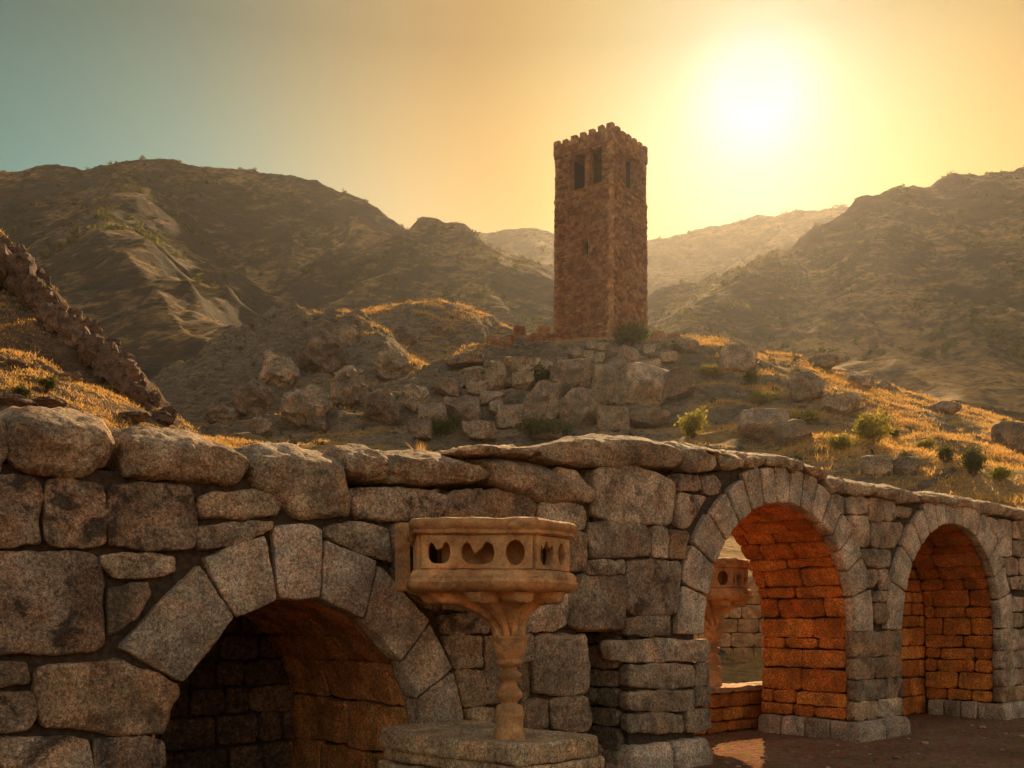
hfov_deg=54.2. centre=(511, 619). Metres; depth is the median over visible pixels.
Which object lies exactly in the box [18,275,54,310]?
outcrop
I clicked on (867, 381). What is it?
boulder
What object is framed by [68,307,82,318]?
outcrop
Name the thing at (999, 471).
shrub
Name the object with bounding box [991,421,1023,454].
boulder
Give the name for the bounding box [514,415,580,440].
shrub
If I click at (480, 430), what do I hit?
crag block
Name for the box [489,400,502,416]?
crag block
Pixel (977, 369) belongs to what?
mountain
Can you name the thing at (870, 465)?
boulder
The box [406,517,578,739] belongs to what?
stone pulpit
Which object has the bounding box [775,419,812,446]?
boulder
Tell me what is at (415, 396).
outcrop
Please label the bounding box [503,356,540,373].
crag block
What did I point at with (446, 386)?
crag block
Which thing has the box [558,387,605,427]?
crag block
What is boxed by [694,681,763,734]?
parapet wall
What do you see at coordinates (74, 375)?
outcrop
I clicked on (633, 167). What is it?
window
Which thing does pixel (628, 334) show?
shrub
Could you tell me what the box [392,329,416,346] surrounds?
outcrop
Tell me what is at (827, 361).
boulder
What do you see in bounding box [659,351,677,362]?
foundation block
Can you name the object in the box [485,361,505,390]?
crag block
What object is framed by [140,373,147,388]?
outcrop
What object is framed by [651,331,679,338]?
ruined rampart
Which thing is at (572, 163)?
window
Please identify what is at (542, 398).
crag block
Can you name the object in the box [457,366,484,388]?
crag block
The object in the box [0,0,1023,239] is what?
sky
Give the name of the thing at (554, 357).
foundation block
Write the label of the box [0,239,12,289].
outcrop
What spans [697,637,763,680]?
dry grass
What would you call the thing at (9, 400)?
outcrop
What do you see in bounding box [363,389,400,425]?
outcrop
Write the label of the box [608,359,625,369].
crag block
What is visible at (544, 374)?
shrub
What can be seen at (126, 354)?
outcrop
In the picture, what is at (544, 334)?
ruined rampart
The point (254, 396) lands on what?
boulder
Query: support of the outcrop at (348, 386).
on the castle mound
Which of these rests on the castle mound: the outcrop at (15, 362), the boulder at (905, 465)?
the boulder at (905, 465)
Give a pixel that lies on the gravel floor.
(748, 747)
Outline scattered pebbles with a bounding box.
[713,724,1023,767]
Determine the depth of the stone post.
8.39 m
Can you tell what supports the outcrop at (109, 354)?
on the grassy slope
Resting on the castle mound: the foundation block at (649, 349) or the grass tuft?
the foundation block at (649, 349)
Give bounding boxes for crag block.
[407,418,432,440]
[418,402,447,427]
[433,377,460,396]
[443,396,480,426]
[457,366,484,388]
[462,420,496,440]
[466,380,488,394]
[479,391,505,404]
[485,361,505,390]
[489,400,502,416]
[495,404,522,429]
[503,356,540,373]
[504,375,511,387]
[511,371,534,390]
[522,380,561,423]
[530,420,562,438]
[541,359,552,370]
[549,359,593,396]
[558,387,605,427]
[567,358,591,361]
[590,363,621,405]
[596,405,629,431]
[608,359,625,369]
[620,362,668,405]
[629,408,670,428]
[639,359,661,367]
[662,367,695,399]
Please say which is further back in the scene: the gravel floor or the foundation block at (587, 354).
the foundation block at (587, 354)
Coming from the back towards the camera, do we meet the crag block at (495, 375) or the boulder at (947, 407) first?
the boulder at (947, 407)
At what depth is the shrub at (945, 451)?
48.16 m
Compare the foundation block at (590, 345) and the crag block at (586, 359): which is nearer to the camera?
the crag block at (586, 359)
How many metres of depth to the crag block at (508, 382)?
75.47 m
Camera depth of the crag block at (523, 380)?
73.65 m
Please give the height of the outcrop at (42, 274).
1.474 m
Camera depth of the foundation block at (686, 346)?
81.39 m
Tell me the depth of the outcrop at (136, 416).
43.30 m
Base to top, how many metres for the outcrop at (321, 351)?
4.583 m
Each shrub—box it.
[8,383,34,398]
[34,375,59,391]
[420,413,458,436]
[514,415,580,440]
[530,361,550,380]
[610,321,654,345]
[673,405,708,437]
[698,363,724,377]
[741,365,761,386]
[745,389,781,403]
[789,409,823,422]
[824,430,859,449]
[850,408,899,445]
[885,428,902,438]
[900,449,917,457]
[914,437,937,449]
[936,443,956,462]
[956,443,987,476]
[983,464,1019,479]
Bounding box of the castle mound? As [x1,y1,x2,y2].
[150,299,1023,683]
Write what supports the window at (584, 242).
in the watchtower
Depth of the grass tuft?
9.47 m
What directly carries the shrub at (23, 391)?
on the grassy slope
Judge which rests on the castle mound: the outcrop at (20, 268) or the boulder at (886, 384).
the boulder at (886, 384)
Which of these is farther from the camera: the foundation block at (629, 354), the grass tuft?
the foundation block at (629, 354)
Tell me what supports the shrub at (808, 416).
on the castle mound
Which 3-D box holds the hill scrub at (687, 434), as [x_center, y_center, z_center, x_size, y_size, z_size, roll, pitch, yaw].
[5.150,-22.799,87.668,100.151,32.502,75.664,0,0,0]
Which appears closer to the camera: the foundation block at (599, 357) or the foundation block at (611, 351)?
the foundation block at (599, 357)
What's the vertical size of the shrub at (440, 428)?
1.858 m
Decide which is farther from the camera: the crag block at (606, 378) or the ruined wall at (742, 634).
the crag block at (606, 378)
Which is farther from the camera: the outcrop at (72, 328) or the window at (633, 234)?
the window at (633, 234)
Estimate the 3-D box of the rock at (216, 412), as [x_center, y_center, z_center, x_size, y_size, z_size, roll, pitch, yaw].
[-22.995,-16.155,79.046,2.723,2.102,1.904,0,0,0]
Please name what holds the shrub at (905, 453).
on the castle mound
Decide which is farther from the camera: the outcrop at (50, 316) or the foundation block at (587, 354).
the foundation block at (587, 354)
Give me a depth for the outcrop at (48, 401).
37.85 m
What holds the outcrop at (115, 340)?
on the grassy slope
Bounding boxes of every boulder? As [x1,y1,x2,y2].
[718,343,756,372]
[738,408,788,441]
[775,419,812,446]
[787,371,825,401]
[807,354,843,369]
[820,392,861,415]
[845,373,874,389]
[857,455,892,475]
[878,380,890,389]
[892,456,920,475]
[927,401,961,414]
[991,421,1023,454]
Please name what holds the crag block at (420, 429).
on the castle mound
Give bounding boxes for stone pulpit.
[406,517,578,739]
[702,558,753,686]
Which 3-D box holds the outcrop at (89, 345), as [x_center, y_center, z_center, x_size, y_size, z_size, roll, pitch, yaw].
[-21.966,-13.992,52.258,1.869,2.070,1.718,0,0,42]
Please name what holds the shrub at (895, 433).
on the castle mound
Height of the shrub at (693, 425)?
2.000 m
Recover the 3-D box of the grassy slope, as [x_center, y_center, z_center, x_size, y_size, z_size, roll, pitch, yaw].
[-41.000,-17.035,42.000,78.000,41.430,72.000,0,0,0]
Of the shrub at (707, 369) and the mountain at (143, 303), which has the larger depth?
the mountain at (143, 303)
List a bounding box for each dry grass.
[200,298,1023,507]
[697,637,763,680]
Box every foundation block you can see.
[445,350,484,366]
[549,355,567,363]
[567,346,580,358]
[581,350,593,359]
[584,340,596,349]
[593,352,604,363]
[597,342,606,351]
[605,346,617,357]
[618,345,639,362]
[643,344,656,354]
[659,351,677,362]
[671,340,699,353]
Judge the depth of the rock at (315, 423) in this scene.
70.90 m
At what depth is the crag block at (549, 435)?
67.65 m
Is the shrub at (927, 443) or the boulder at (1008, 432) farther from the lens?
the boulder at (1008, 432)
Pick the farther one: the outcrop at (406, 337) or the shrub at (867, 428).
the outcrop at (406, 337)
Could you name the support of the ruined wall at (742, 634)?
on the gravel floor
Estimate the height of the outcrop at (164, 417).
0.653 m
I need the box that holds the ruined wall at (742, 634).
[694,576,763,656]
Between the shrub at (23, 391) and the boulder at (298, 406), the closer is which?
the shrub at (23, 391)
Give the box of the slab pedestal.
[377,720,604,767]
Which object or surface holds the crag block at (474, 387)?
on the castle mound
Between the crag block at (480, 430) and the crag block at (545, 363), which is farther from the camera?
the crag block at (545, 363)
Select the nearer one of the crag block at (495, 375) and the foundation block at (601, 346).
the crag block at (495, 375)
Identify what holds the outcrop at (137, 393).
on the grassy slope
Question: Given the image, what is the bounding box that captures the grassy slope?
[0,231,257,447]
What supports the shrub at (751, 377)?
on the castle mound
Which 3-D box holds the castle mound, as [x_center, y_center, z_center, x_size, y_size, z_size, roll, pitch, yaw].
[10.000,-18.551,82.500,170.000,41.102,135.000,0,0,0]
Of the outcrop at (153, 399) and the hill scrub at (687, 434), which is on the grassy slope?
the outcrop at (153, 399)
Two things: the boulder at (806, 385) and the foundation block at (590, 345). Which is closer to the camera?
the boulder at (806, 385)
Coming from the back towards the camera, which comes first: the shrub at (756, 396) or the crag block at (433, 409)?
the shrub at (756, 396)
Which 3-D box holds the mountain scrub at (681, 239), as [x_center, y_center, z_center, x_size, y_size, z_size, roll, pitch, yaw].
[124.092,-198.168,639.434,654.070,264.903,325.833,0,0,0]
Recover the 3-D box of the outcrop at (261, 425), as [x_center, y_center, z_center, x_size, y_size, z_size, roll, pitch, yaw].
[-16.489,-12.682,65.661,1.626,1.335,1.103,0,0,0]
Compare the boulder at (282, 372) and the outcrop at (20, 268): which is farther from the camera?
the boulder at (282, 372)
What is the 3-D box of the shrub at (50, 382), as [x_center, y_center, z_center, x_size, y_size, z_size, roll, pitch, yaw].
[-18.639,-9.504,40.081,0.725,0.763,1.027,0,0,43]
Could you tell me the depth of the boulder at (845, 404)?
68.71 m
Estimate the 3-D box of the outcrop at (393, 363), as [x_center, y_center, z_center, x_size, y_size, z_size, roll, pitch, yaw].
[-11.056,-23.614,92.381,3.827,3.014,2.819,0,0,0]
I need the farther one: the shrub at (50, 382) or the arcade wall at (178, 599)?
the shrub at (50, 382)
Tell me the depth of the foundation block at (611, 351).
82.10 m
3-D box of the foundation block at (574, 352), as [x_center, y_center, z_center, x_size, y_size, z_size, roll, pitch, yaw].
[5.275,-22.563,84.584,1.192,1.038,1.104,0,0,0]
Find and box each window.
[568,154,585,193]
[580,238,589,257]
[587,146,603,187]
[624,154,638,197]
[630,224,637,247]
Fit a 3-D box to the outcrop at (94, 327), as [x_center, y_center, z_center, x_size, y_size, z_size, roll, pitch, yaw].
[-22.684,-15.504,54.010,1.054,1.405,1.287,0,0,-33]
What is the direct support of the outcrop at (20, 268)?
on the grassy slope
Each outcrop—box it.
[0,235,13,249]
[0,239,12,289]
[0,394,38,406]
[3,252,36,296]
[6,358,30,368]
[9,244,26,254]
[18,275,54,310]
[32,396,67,407]
[34,302,69,333]
[36,267,51,287]
[49,294,59,304]
[54,314,90,347]
[60,371,82,381]
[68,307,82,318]
[75,333,105,369]
[87,319,102,337]
[91,341,122,381]
[105,337,121,352]
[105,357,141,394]
[118,410,151,422]
[121,381,148,406]
[122,350,134,360]
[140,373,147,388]
[147,391,160,407]
[151,411,174,424]
[160,406,177,417]
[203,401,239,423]
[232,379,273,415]
[249,417,272,434]
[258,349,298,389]
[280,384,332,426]
[297,330,347,373]
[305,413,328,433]
[329,365,368,407]
[338,326,359,344]
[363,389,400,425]
[373,347,411,378]
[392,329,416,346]
[403,382,430,411]
[429,321,450,334]
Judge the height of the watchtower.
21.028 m
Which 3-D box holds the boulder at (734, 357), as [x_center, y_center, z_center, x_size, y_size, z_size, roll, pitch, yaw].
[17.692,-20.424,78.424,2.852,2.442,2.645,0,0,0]
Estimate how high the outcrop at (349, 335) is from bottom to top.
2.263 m
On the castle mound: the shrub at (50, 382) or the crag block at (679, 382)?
the crag block at (679, 382)
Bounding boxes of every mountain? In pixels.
[0,159,648,380]
[478,206,848,295]
[647,167,1023,421]
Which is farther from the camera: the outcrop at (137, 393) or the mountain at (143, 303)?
the mountain at (143, 303)
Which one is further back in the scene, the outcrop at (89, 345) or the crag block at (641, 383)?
the crag block at (641, 383)
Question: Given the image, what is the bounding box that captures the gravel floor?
[692,661,1023,767]
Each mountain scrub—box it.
[0,155,648,333]
[495,203,847,280]
[647,165,1023,362]
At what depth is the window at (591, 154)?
90.26 m
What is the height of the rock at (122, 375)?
2.387 m
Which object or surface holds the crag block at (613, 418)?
on the castle mound
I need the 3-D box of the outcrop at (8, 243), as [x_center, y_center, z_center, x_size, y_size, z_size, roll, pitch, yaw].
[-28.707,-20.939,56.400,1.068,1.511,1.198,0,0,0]
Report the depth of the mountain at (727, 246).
718.55 m
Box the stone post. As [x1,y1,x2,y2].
[394,522,412,591]
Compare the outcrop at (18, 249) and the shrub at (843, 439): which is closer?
the shrub at (843, 439)
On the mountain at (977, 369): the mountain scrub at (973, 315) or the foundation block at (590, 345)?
the mountain scrub at (973, 315)
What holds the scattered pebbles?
on the gravel floor
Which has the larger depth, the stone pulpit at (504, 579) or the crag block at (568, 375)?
the crag block at (568, 375)
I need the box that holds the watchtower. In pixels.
[553,122,647,340]
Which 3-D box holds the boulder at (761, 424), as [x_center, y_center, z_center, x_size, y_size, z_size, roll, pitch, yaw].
[14.276,-10.878,56.685,2.800,2.358,2.745,0,0,0]
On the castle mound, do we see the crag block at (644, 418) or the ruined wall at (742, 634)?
the crag block at (644, 418)
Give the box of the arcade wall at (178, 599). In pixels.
[0,405,1023,767]
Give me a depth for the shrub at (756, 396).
71.96 m
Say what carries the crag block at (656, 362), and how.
on the castle mound
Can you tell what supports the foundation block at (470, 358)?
on the castle mound
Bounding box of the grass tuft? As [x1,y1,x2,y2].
[407,442,441,451]
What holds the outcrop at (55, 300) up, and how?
on the grassy slope
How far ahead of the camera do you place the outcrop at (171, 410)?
51.08 m
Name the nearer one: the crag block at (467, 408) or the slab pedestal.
the slab pedestal
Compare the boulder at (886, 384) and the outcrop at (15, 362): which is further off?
the boulder at (886, 384)
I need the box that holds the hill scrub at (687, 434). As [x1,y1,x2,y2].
[179,300,1014,461]
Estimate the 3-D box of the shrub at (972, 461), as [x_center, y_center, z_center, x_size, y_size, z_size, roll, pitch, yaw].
[21.202,-7.335,46.021,1.490,1.658,1.642,0,0,-36]
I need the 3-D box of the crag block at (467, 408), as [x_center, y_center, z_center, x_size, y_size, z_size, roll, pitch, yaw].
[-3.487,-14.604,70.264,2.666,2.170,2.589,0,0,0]
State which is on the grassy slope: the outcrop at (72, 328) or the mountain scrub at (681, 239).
the outcrop at (72, 328)
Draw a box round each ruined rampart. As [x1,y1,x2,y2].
[486,325,557,347]
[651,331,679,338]
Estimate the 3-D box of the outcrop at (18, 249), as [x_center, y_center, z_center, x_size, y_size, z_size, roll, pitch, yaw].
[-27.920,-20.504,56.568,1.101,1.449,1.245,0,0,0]
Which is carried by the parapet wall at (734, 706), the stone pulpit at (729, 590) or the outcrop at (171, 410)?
the stone pulpit at (729, 590)
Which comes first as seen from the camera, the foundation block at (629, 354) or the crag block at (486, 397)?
the crag block at (486, 397)
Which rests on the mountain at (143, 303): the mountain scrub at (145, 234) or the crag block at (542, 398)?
the mountain scrub at (145, 234)
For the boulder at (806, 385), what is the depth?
71.05 m
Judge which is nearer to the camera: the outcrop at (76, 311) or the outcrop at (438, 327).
the outcrop at (76, 311)
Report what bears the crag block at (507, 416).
on the castle mound

